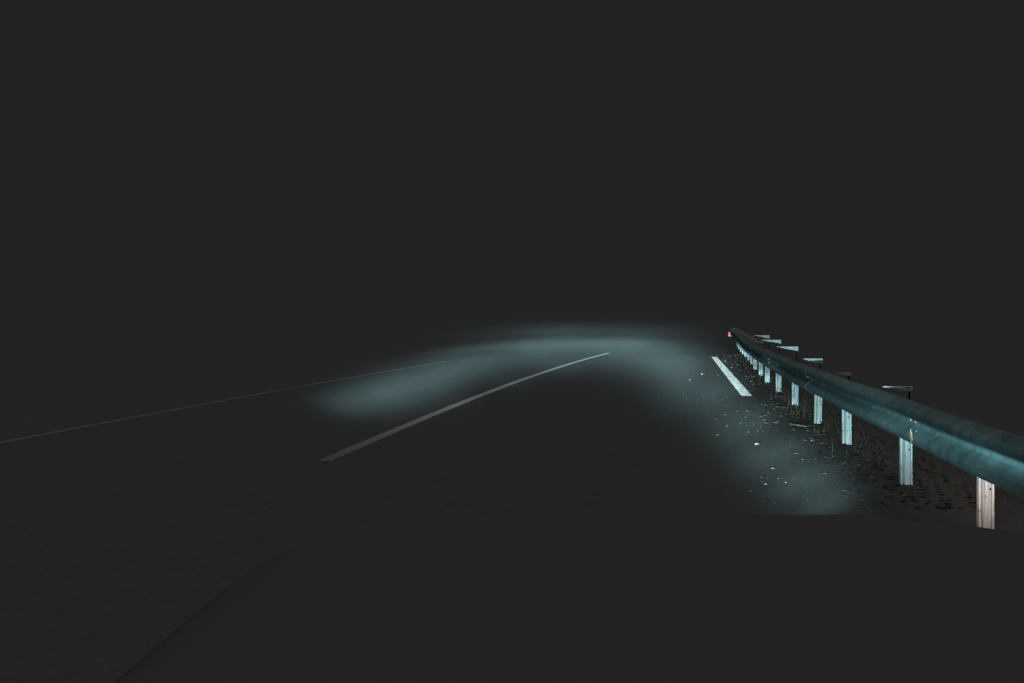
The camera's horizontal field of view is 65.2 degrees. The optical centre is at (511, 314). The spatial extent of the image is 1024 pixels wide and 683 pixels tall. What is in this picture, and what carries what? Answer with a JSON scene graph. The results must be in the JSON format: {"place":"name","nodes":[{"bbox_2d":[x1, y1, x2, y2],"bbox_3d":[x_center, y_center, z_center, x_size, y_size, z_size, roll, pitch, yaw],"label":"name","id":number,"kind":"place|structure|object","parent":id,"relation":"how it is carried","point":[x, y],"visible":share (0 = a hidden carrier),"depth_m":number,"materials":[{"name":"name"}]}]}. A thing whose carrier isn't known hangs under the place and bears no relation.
{"place":"outdoors","nodes":[
{"label":"outdoors","id":0,"kind":"place"},
{"bbox_2d":[0,293,918,682],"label":"road","id":1,"kind":"structure","parent":0,"point":[128,543],"depth_m":7.77,"materials":[{"name":"grey asphalt"}]},
{"bbox_2d":[0,361,446,442],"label":"edge line","id":2,"kind":"object","parent":1,"relation":"on","point":[185,407],"visible":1,"depth_m":12.53,"materials":[{"name":"paint"}]},
{"bbox_2d":[318,353,608,460],"bbox_3d":[0.760,1.496,19.895,0.522,0.001,24.032,0,0,14],"label":"line","id":3,"kind":"object","parent":1,"relation":"on","point":[341,453],"visible":1,"depth_m":11.24,"materials":[{"name":"paint"}]},
{"bbox_2d":[115,510,1023,682],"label":"car","id":4,"kind":"object","parent":1,"relation":"on","point":[544,596],"visible":1,"depth_m":1.11,"materials":[{"name":"paint"}]},
{"bbox_2d":[712,357,751,395],"bbox_3d":[5.785,1.496,21.701,0.209,0.001,14.135,0,0,12],"label":"edge line","id":5,"kind":"object","parent":1,"relation":"on","point":[739,386],"visible":0.99,"depth_m":18.55,"materials":[{"name":"white paint"}]},
{"bbox_2d":[594,381,909,519],"bbox_3d":[3.394,1.489,13.859,2.979,0.014,16.739,0,0,14],"label":"road grit","id":6,"kind":"object","parent":1,"relation":"on","point":[789,467],"visible":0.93,"depth_m":7.30,"materials":[{"name":"grey"}]},
{"bbox_2d":[0,253,1023,532],"bbox_3d":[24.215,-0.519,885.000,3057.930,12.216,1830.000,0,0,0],"label":"ground","id":7,"kind":"structure","parent":0,"point":[84,337],"depth_m":41.06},
{"bbox_2d":[716,354,1015,506],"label":"leaf litter","id":8,"kind":"object","parent":7,"relation":"on","point":[891,467],"visible":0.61,"depth_m":8.90,"materials":[{"name":"brown plant"}]},
{"bbox_2d":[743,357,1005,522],"bbox_3d":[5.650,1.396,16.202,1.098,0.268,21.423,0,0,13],"label":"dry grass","id":9,"kind":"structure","parent":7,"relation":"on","point":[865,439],"depth_m":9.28,"materials":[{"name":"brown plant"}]},
{"bbox_2d":[729,327,1023,528],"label":"guardrail","id":10,"kind":"object","parent":7,"relation":"on","point":[988,457],"visible":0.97,"depth_m":6.05,"materials":[{"name":"metal"}]},
{"bbox_2d":[0,0,1023,281],"label":"sky","id":11,"kind":"structure","parent":0,"point":[717,140],"materials":[{"name":"black"}]}
]}

